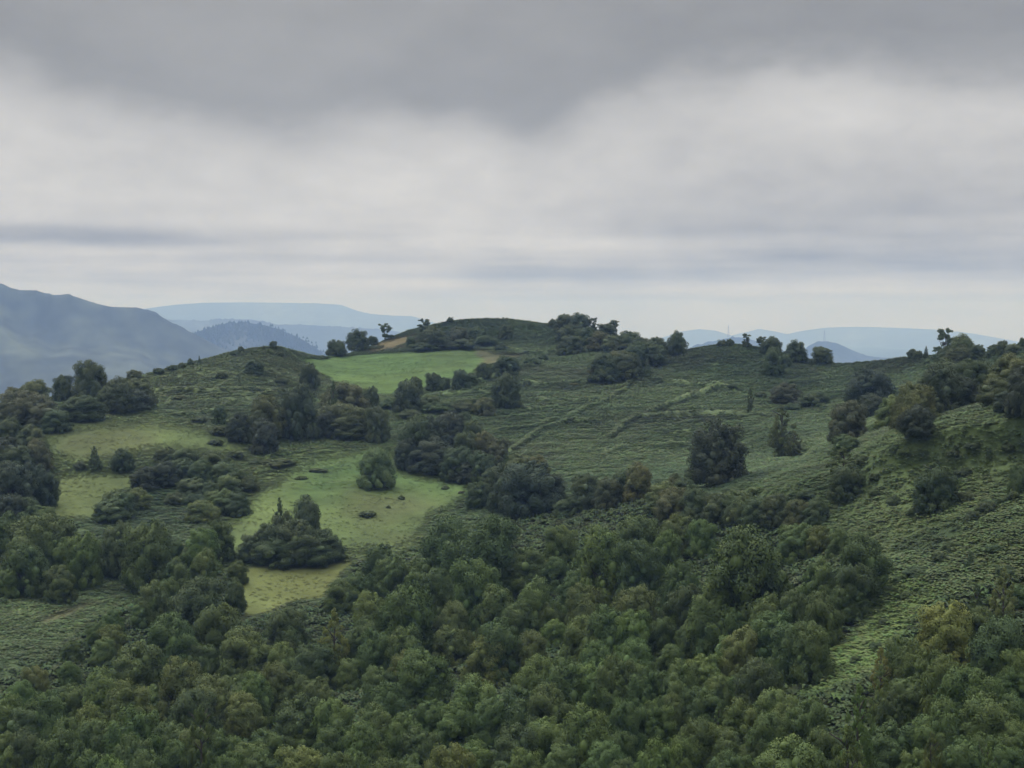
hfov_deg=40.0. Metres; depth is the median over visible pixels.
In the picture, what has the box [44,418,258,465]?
field
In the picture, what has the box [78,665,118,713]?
broadleaf tree
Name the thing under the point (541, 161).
sky
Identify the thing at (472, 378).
hillside tree
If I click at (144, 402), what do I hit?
hillside tree
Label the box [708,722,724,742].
broadleaf tree
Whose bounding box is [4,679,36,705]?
broadleaf tree
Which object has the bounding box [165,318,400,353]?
mountain
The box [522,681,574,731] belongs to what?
broadleaf tree
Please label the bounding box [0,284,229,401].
mountain
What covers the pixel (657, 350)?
hillside tree
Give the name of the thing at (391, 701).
broadleaf tree
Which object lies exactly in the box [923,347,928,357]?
conical tree
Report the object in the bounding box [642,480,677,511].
hillside tree
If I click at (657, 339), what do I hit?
hillside tree
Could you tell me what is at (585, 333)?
hillside tree
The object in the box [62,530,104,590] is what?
broadleaf tree
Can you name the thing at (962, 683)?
broadleaf tree
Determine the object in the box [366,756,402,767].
broadleaf tree
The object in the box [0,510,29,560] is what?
broadleaf tree
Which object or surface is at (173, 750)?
broadleaf tree
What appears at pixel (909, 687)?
broadleaf tree
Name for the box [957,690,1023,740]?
broadleaf tree
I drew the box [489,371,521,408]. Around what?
hillside tree
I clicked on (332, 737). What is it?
broadleaf tree
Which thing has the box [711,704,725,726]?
conical tree
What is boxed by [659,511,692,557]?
broadleaf tree
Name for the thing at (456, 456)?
hillside tree
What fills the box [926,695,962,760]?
broadleaf tree
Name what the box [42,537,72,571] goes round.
broadleaf tree
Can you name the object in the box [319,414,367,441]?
hillside tree
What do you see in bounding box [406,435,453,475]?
hillside tree
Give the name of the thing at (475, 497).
hillside tree
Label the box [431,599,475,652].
broadleaf tree
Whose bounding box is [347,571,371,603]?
broadleaf tree
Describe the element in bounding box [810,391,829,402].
bush
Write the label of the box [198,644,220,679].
broadleaf tree
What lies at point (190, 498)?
bush
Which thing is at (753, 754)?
broadleaf tree
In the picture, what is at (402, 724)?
broadleaf tree
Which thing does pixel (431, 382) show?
hillside tree
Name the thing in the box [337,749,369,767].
broadleaf tree
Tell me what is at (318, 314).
mountain
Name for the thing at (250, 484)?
bush
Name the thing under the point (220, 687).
broadleaf tree
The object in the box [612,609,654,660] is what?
broadleaf tree
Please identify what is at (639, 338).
hillside tree
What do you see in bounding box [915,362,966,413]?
hillside tree
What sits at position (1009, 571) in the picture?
shrub
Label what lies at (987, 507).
shrub
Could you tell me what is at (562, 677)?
broadleaf tree
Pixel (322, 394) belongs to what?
hillside tree
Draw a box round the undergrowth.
[0,497,1023,767]
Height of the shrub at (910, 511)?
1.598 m
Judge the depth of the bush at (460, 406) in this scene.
358.30 m
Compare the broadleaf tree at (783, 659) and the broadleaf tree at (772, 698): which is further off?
the broadleaf tree at (783, 659)
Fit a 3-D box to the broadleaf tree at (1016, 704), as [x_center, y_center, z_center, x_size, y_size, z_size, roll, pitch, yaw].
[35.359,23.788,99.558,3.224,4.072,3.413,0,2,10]
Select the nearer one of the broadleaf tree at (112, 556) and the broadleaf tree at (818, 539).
the broadleaf tree at (818, 539)
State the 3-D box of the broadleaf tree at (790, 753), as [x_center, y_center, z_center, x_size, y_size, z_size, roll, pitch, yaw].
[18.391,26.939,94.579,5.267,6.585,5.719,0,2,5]
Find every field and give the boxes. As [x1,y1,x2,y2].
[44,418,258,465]
[47,473,131,519]
[228,451,467,551]
[241,562,351,615]
[305,348,497,393]
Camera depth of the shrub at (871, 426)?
223.50 m
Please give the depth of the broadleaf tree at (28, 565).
205.48 m
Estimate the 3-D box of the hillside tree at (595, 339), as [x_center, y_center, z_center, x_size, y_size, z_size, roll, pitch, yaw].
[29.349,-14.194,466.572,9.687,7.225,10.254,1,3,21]
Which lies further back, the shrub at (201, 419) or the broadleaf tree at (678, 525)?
the shrub at (201, 419)
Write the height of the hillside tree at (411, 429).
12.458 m
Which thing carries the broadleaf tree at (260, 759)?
on the ground at (970, 458)
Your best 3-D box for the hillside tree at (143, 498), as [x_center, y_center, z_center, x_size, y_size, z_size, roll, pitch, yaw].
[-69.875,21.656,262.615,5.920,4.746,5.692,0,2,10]
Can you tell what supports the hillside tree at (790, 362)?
on the ground at (970, 458)
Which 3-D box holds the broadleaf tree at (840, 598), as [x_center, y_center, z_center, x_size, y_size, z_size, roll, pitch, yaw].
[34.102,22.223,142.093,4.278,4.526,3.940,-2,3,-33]
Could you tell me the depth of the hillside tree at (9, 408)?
309.17 m
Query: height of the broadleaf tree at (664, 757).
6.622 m
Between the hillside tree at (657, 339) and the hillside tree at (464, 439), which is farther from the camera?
the hillside tree at (657, 339)
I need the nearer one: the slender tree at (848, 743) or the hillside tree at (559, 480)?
the slender tree at (848, 743)
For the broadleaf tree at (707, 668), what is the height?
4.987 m
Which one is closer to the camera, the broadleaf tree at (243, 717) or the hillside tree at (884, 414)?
the broadleaf tree at (243, 717)
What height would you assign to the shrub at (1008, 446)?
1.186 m
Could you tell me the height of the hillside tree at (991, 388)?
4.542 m
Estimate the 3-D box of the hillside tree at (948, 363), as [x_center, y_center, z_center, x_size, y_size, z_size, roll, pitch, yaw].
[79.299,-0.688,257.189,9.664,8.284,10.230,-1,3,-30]
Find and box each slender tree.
[179,704,221,767]
[317,607,350,671]
[328,380,337,405]
[703,549,718,590]
[747,387,753,412]
[767,404,796,456]
[784,431,802,456]
[823,447,862,477]
[828,725,864,767]
[839,683,879,767]
[867,664,890,725]
[869,647,891,690]
[913,462,941,487]
[919,731,942,767]
[965,583,984,614]
[988,566,1019,628]
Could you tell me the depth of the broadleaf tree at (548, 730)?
126.29 m
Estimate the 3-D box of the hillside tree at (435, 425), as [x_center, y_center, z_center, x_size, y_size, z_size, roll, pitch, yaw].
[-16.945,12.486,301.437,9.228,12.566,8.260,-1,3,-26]
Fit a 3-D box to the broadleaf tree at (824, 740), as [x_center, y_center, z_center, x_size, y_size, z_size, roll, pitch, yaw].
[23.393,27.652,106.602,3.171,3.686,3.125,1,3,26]
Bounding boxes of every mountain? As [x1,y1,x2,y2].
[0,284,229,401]
[144,302,435,331]
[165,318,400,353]
[198,322,326,355]
[663,327,1018,348]
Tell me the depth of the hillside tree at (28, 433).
289.25 m
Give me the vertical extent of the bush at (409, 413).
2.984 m
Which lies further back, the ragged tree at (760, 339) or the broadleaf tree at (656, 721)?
the ragged tree at (760, 339)
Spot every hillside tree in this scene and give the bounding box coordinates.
[0,389,50,427]
[0,399,28,427]
[0,416,24,438]
[0,435,18,462]
[0,445,36,465]
[0,460,39,502]
[0,493,27,518]
[2,387,20,397]
[15,423,50,452]
[20,378,54,401]
[21,496,42,516]
[23,399,60,428]
[24,437,54,471]
[24,460,49,505]
[28,468,61,507]
[30,505,55,522]
[35,408,74,433]
[51,374,73,401]
[57,395,110,422]
[70,359,107,398]
[91,500,130,522]
[95,384,124,413]
[100,375,140,414]
[100,490,118,501]
[108,448,135,472]
[109,492,137,519]
[125,370,143,381]
[128,377,158,404]
[128,466,161,491]
[128,487,152,511]
[132,388,158,411]
[151,460,182,486]
[152,446,176,464]
[168,449,200,461]
[169,457,193,479]
[175,477,203,495]
[184,500,221,523]
[186,458,214,482]
[200,480,219,495]
[201,450,231,466]
[203,488,230,515]
[210,460,238,482]
[211,405,227,424]
[216,474,242,492]
[221,491,253,517]
[224,411,250,444]
[230,470,248,490]
[235,531,264,562]
[243,359,264,375]
[246,394,288,438]
[246,409,267,442]
[248,418,279,453]
[248,533,304,569]
[250,522,281,565]
[271,508,298,534]
[272,518,321,568]
[278,382,323,440]
[293,493,321,530]
[293,536,340,567]
[297,362,320,388]
[311,399,345,425]
[314,527,345,564]
[316,380,370,419]
[317,383,370,407]
[318,410,335,438]
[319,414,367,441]
[322,540,347,563]
[325,339,347,356]
[327,403,366,434]
[345,328,369,350]
[356,447,397,490]
[361,385,379,409]
[364,405,391,443]
[368,335,378,345]
[391,379,423,412]
[392,437,418,470]
[395,414,438,467]
[405,336,415,345]
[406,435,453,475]
[410,376,423,392]
[415,326,451,349]
[417,413,451,447]
[424,372,441,390]
[434,377,450,391]
[434,409,465,444]
[437,445,471,482]
[448,326,470,341]
[448,459,479,484]
[450,369,470,390]
[452,431,482,453]
[462,419,482,433]
[462,450,497,482]
[464,481,488,508]
[467,372,478,383]
[468,326,487,339]
[470,430,494,456]
[471,397,495,417]
[475,363,492,378]
[480,466,503,485]
[482,437,511,466]
[482,462,514,512]
[487,363,495,371]
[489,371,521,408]
[492,355,522,375]
[496,324,513,339]
[497,460,564,518]
[505,453,530,468]
[530,455,551,474]
[534,472,567,511]
[552,313,572,332]
[554,324,582,342]
[555,335,584,355]
[565,493,589,515]
[568,312,591,327]
[568,472,597,511]
[574,327,595,345]
[585,330,609,349]
[586,366,603,381]
[587,353,623,382]
[590,476,623,508]
[597,323,617,335]
[600,335,621,351]
[606,350,637,365]
[611,471,636,501]
[613,352,641,380]
[618,330,640,344]
[621,461,652,502]
[625,340,653,365]
[630,336,648,343]
[642,336,666,353]
[642,340,668,365]
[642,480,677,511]
[651,486,685,521]
[666,330,688,354]
[667,473,681,479]
[667,477,678,484]
[675,477,698,492]
[678,487,711,521]
[684,468,700,484]
[686,416,749,487]
[700,492,733,525]
[719,489,752,526]
[736,495,771,531]
[755,491,786,528]
[758,336,782,354]
[760,347,788,376]
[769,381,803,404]
[781,499,808,528]
[782,339,808,362]
[784,354,792,366]
[802,496,829,526]
[810,346,832,363]
[824,464,866,503]
[826,412,854,443]
[827,434,861,458]
[828,399,868,440]
[839,367,898,403]
[859,393,882,417]
[874,394,895,428]
[888,401,898,428]
[891,381,940,429]
[895,404,935,441]
[908,466,961,513]
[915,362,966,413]
[927,358,958,370]
[933,346,947,363]
[940,344,970,362]
[941,376,979,406]
[944,333,974,357]
[954,357,991,394]
[969,344,985,359]
[974,377,1008,407]
[979,352,1023,393]
[986,344,996,359]
[995,340,1007,355]
[1002,363,1023,418]
[1006,463,1023,494]
[1017,337,1023,351]
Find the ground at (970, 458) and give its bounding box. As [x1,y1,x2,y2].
[0,318,1023,760]
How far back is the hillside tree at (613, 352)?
416.44 m
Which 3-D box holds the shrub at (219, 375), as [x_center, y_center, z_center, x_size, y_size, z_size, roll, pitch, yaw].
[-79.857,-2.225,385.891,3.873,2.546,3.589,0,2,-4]
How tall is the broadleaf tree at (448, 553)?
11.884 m
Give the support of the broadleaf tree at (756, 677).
on the ground at (970, 458)
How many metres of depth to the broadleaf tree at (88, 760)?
129.88 m
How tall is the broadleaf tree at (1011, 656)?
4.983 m
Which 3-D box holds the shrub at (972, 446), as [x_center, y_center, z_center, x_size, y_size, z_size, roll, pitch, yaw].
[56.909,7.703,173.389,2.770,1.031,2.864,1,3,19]
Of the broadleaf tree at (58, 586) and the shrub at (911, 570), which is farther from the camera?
the broadleaf tree at (58, 586)
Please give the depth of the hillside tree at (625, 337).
459.31 m
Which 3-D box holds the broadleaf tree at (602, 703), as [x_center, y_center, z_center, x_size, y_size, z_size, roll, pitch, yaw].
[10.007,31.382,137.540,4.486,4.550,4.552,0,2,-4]
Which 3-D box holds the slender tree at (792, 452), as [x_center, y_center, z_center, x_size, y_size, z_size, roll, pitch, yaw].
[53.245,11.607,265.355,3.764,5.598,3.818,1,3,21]
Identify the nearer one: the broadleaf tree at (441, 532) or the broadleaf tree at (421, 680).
the broadleaf tree at (421, 680)
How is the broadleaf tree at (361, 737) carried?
on the ground at (970, 458)
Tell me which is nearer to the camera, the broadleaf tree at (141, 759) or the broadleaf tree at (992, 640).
the broadleaf tree at (992, 640)
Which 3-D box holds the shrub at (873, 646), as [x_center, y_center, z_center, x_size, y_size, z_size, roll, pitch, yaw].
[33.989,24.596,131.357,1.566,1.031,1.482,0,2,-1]
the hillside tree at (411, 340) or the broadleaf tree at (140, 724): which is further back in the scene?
the hillside tree at (411, 340)
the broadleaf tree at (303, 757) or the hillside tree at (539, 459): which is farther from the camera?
the hillside tree at (539, 459)
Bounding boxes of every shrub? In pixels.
[73,461,86,470]
[152,368,164,373]
[167,365,177,369]
[173,395,186,399]
[178,362,185,367]
[190,416,206,422]
[207,439,223,445]
[214,371,227,378]
[225,450,243,458]
[228,350,239,354]
[247,458,263,464]
[260,458,296,468]
[273,387,285,391]
[274,377,289,383]
[294,475,307,479]
[308,468,327,471]
[359,511,376,517]
[446,316,453,322]
[523,380,531,385]
[538,353,547,359]
[716,340,725,346]
[724,338,734,345]
[726,384,737,388]
[746,487,765,494]
[755,391,766,397]
[782,403,802,409]
[795,489,814,498]
[849,655,861,663]
[856,455,867,462]
[867,489,879,494]
[868,424,876,431]
[868,473,879,480]
[868,641,880,651]
[878,618,889,627]
[886,494,900,505]
[888,444,898,451]
[891,575,905,584]
[896,447,912,456]
[897,591,912,600]
[901,566,929,579]
[905,507,924,517]
[917,588,930,594]
[930,552,949,563]
[940,541,957,552]
[944,450,959,458]
[953,468,972,476]
[955,491,976,502]
[963,442,980,450]
[964,510,982,523]
[974,501,998,513]
[978,498,996,504]
[984,543,1006,553]
[993,565,1015,576]
[997,497,1010,503]
[1001,442,1013,451]
[1006,491,1020,502]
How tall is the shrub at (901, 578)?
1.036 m
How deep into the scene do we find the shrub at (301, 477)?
285.79 m
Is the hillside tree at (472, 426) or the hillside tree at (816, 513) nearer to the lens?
the hillside tree at (816, 513)
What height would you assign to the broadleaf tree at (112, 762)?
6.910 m
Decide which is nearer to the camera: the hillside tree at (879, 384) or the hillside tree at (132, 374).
the hillside tree at (879, 384)
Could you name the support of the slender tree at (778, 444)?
on the ground at (970, 458)
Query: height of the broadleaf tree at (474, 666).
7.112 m
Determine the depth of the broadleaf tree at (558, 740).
124.88 m
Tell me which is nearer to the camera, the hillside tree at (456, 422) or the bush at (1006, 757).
the bush at (1006, 757)
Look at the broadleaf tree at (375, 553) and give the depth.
217.72 m
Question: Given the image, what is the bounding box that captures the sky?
[0,0,1023,341]
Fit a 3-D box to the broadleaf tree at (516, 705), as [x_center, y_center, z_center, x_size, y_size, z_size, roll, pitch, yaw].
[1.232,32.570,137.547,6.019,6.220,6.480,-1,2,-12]
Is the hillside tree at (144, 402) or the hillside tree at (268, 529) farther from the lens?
the hillside tree at (144, 402)
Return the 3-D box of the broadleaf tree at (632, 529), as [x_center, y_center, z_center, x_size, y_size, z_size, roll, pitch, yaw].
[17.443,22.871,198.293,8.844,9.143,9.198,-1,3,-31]
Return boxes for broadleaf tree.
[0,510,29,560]
[0,515,59,569]
[0,541,51,599]
[0,568,22,598]
[0,692,23,733]
[0,730,14,755]
[0,743,24,767]
[2,703,42,748]
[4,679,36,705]
[5,726,46,767]
[17,690,68,741]
[20,665,52,699]
[32,727,85,767]
[38,564,78,604]
[39,511,80,542]
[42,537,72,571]
[47,715,89,749]
[56,660,82,688]
[58,682,84,721]
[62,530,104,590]
[74,700,107,728]
[74,748,108,767]
[75,717,108,757]
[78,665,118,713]
[83,619,106,653]
[87,638,117,667]
[95,624,129,655]
[96,537,105,562]
[96,753,128,767]
[97,520,132,577]
[101,608,126,631]
[101,677,159,734]
[101,702,163,759]
[108,640,164,689]
[111,731,152,767]
[118,518,173,597]
[129,598,156,629]
[129,746,172,767]
[134,579,169,625]
[142,684,168,723]
[144,610,198,680]
[152,719,187,756]
[156,655,204,723]
[158,579,181,599]
[159,738,187,767]
[160,556,190,587]
[164,574,231,628]
[165,687,224,734]
[169,540,184,563]
[177,726,213,751]
[178,547,194,568]
[180,527,222,568]
[181,642,206,672]
[189,547,223,588]
[190,672,235,725]
[191,602,246,656]
[194,748,213,767]
[195,727,240,767]
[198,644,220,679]
[202,518,237,561]
[210,750,244,767]
[213,625,275,680]
[219,674,244,691]
[220,690,269,742]
[224,577,247,612]
[226,560,249,584]
[232,741,271,766]
[234,670,275,728]
[244,750,279,767]
[248,727,288,766]
[260,660,292,722]
[262,606,314,653]
[266,641,296,671]
[269,670,307,715]
[270,692,325,750]
[273,744,323,767]
[275,625,303,654]
[285,726,315,751]
[289,643,339,689]
[299,676,339,703]
[308,696,356,743]
[312,718,351,760]
[313,751,353,767]
[321,579,359,615]
[330,658,365,693]
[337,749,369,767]
[340,615,381,658]
[341,719,380,766]
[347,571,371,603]
[351,588,386,641]
[353,626,390,682]
[355,701,393,750]
[356,663,399,710]
[361,543,393,588]
[365,680,412,720]
[366,740,391,767]
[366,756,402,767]
[368,566,382,592]
[372,554,406,598]
[375,579,437,660]
[384,624,424,667]
[385,709,424,762]
[386,648,407,681]
[396,645,457,707]
[397,725,444,767]
[398,557,434,596]
[398,754,421,767]
[413,699,445,734]
[418,515,466,568]
[419,567,455,613]
[424,757,438,767]
[429,742,476,767]
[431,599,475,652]
[431,624,470,666]
[433,700,475,747]
[437,526,470,581]
[442,672,497,741]
[448,557,502,631]
[451,513,519,598]
[459,634,514,688]
[463,738,494,767]
[467,696,507,750]
[472,583,515,640]
[472,616,523,684]
[490,722,539,767]
[493,760,508,767]
[497,598,541,639]
[498,684,534,730]
[502,547,546,595]
[506,746,544,767]
[508,629,554,676]
[510,653,552,696]
[517,575,560,633]
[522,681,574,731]
[528,715,564,764]
[535,601,565,635]
[539,556,569,592]
[540,618,566,650]
[542,524,578,567]
[543,656,585,718]
[544,742,586,767]
[552,728,569,746]
[553,570,581,615]
[559,614,601,665]
[562,701,613,767]
[563,582,604,628]
[571,523,622,608]
[571,657,609,711]
[579,638,610,668]
[580,567,615,595]
[580,739,627,767]
[587,603,625,655]
[591,652,635,718]
[591,685,626,722]
[605,699,647,756]
[607,757,636,767]
[610,584,660,625]
[611,567,645,604]
[611,730,638,767]
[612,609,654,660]
[612,637,653,675]
[614,514,659,551]
[614,538,665,598]
[625,663,667,710]
[628,659,658,690]
[633,735,682,767]
[638,698,677,754]
[648,616,677,656]
[652,528,682,575]
[654,643,685,676]
[655,583,701,639]
[655,672,689,711]
[657,558,702,618]
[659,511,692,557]
[662,691,685,733]
[667,657,700,702]
[669,732,702,767]
[670,716,714,767]
[673,617,694,661]
[679,685,729,727]
[684,518,718,559]
[685,580,736,654]
[685,653,722,688]
[690,614,718,657]
[700,523,789,634]
[703,672,732,705]
[706,749,751,767]
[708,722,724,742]
[710,727,743,763]
[713,634,732,672]
[718,624,759,678]
[720,697,756,743]
[721,606,746,637]
[730,656,789,713]
[737,733,763,767]
[745,710,790,767]
[747,609,796,664]
[748,591,780,625]
[751,552,794,600]
[752,687,799,717]
[752,733,819,767]
[766,622,811,684]
[770,703,796,735]
[774,522,815,566]
[777,588,807,625]
[786,695,829,746]
[789,618,835,687]
[796,555,836,619]
[800,589,844,647]
[802,525,829,557]
[805,724,839,761]
[812,747,832,767]
[825,528,848,560]
[828,563,880,616]
[830,582,873,624]
[831,531,893,598]
[868,719,915,767]
[875,690,912,732]
[883,634,919,689]
[888,676,924,718]
[901,647,942,688]
[906,714,938,761]
[914,599,973,667]
[915,653,960,716]
[921,725,950,758]
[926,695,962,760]
[931,663,1005,716]
[938,734,984,767]
[943,718,972,745]
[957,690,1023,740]
[964,614,1023,681]
[966,605,1001,645]
[988,643,1023,680]
[996,693,1023,724]
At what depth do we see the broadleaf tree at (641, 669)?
145.45 m
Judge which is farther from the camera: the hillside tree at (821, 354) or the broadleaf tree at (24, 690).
the hillside tree at (821, 354)
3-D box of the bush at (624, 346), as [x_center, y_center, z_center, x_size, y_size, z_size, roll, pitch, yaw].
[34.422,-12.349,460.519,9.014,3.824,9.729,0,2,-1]
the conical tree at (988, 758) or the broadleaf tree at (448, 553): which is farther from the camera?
the broadleaf tree at (448, 553)
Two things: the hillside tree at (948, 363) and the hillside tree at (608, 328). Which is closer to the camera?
the hillside tree at (948, 363)
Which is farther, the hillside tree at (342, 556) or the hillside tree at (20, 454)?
the hillside tree at (20, 454)
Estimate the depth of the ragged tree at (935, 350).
370.22 m
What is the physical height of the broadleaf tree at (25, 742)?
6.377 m
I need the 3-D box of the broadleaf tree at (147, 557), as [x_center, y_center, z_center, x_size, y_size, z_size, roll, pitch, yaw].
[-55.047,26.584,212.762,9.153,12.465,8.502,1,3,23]
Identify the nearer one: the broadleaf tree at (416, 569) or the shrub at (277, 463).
the broadleaf tree at (416, 569)
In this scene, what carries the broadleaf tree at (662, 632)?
on the ground at (970, 458)
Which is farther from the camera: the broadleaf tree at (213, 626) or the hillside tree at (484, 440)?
the hillside tree at (484, 440)
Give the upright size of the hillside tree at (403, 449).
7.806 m
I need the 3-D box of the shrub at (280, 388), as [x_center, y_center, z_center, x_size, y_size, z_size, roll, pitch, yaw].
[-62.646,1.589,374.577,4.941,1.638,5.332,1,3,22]
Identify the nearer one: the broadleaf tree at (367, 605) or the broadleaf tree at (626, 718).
the broadleaf tree at (626, 718)
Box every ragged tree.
[378,323,391,337]
[417,318,429,333]
[588,317,597,332]
[609,320,619,331]
[742,333,751,346]
[756,336,765,345]
[932,347,937,358]
[937,328,952,351]
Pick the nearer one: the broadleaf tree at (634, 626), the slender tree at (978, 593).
the slender tree at (978, 593)
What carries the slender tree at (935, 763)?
on the ground at (970, 458)
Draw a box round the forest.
[193,320,325,355]
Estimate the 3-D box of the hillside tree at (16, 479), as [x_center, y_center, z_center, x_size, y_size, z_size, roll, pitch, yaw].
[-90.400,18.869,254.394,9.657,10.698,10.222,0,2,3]
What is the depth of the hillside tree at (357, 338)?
489.33 m
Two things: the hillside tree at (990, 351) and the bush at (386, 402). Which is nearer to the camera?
the hillside tree at (990, 351)
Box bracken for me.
[0,318,1023,750]
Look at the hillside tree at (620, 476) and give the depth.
244.10 m
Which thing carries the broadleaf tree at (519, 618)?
on the ground at (970, 458)
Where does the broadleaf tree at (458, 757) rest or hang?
on the ground at (970, 458)
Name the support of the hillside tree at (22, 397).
on the ground at (970, 458)
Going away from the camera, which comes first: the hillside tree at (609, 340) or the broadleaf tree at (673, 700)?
the broadleaf tree at (673, 700)
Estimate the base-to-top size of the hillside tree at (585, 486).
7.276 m
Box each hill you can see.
[691,336,782,351]
[806,341,887,362]
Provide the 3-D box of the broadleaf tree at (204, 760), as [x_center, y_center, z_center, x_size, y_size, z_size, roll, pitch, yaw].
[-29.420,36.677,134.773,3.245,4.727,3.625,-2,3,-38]
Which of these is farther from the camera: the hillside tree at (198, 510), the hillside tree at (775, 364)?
the hillside tree at (775, 364)
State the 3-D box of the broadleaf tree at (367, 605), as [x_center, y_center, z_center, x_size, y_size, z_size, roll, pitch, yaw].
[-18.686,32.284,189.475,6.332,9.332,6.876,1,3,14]
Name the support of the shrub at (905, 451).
on the ground at (970, 458)
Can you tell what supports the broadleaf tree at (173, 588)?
on the ground at (970, 458)
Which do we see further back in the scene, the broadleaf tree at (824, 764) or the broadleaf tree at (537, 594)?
the broadleaf tree at (537, 594)
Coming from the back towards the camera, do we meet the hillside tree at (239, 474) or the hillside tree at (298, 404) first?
the hillside tree at (298, 404)
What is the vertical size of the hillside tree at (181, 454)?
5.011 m
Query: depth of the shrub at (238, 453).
299.02 m
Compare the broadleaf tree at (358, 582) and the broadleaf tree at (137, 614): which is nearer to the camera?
the broadleaf tree at (137, 614)
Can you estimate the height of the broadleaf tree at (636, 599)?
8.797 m
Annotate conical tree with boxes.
[86,446,104,472]
[272,497,283,526]
[637,357,644,377]
[642,358,651,377]
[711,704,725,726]
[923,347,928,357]
[964,551,974,567]
[979,742,997,767]
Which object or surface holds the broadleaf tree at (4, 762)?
on the ground at (970, 458)
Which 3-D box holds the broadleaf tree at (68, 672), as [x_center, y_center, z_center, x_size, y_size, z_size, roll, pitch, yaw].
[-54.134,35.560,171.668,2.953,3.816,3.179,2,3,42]
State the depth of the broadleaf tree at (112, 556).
217.47 m
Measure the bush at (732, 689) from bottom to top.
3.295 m
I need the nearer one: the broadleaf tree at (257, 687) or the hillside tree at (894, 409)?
the broadleaf tree at (257, 687)
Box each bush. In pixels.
[58,641,84,664]
[163,491,183,505]
[181,493,206,504]
[209,425,225,435]
[238,476,259,491]
[268,341,277,349]
[379,397,392,407]
[398,409,423,419]
[408,342,440,352]
[419,401,454,412]
[420,395,442,406]
[437,341,456,349]
[450,397,476,404]
[451,338,479,349]
[451,401,473,413]
[474,335,498,345]
[494,344,505,350]
[497,452,508,465]
[523,357,540,363]
[547,319,554,326]
[552,499,577,517]
[606,341,628,350]
[726,675,736,700]
[795,393,820,406]
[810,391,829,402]
[897,747,931,767]
[906,349,915,358]
[911,350,922,359]
[970,730,1005,757]
[989,744,1023,767]
[991,390,1007,413]
[993,665,1023,699]
[993,719,1023,745]
[1001,731,1023,767]
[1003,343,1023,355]
[1005,583,1023,609]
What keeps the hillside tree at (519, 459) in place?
on the ground at (970, 458)
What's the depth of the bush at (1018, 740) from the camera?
92.03 m
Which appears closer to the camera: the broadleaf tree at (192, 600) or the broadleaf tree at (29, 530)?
the broadleaf tree at (192, 600)
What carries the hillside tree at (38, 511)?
on the ground at (970, 458)
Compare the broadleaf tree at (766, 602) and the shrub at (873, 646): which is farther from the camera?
the broadleaf tree at (766, 602)
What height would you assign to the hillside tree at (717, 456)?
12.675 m
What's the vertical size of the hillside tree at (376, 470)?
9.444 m
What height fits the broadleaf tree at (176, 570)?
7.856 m
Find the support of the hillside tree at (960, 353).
on the ground at (970, 458)
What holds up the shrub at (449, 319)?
on the ground at (970, 458)
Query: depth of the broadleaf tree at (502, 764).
117.66 m
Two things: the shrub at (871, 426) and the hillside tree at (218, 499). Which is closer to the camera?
the shrub at (871, 426)
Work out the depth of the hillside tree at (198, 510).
254.68 m
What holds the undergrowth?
on the ground at (970, 458)
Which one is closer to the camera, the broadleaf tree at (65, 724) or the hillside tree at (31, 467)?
the broadleaf tree at (65, 724)
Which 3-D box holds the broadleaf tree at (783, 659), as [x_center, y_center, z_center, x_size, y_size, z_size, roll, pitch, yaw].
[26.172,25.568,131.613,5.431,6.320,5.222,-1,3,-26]
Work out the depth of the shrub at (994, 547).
142.69 m
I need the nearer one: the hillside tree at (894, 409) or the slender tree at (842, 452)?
the slender tree at (842, 452)
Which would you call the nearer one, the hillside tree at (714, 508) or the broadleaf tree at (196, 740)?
the broadleaf tree at (196, 740)
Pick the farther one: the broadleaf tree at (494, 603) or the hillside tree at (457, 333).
the hillside tree at (457, 333)
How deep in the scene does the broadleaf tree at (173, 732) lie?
140.37 m
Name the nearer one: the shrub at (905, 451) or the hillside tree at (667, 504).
the shrub at (905, 451)
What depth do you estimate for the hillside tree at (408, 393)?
358.38 m
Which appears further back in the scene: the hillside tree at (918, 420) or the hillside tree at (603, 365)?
the hillside tree at (603, 365)
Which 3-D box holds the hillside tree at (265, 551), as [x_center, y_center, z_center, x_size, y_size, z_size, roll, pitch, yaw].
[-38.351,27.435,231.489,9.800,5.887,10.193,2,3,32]
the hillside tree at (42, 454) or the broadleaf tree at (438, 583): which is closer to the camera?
the broadleaf tree at (438, 583)
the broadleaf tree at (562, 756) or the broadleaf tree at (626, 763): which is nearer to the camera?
the broadleaf tree at (626, 763)
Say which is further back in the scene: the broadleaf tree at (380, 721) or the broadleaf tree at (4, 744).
the broadleaf tree at (4, 744)
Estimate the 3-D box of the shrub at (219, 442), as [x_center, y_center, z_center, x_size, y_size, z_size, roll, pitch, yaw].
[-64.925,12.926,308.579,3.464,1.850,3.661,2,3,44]
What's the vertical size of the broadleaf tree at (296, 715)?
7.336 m
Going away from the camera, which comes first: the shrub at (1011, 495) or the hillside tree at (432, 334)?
the shrub at (1011, 495)
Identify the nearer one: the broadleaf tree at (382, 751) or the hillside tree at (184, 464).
the broadleaf tree at (382, 751)
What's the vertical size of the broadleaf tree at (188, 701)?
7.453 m
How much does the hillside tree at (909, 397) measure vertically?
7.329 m
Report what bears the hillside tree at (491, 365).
on the ground at (970, 458)
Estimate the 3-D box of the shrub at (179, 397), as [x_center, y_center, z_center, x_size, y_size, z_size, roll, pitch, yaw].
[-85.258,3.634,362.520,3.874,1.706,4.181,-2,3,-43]
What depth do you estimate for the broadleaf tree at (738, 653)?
137.48 m
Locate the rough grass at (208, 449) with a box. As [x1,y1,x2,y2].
[35,333,528,624]

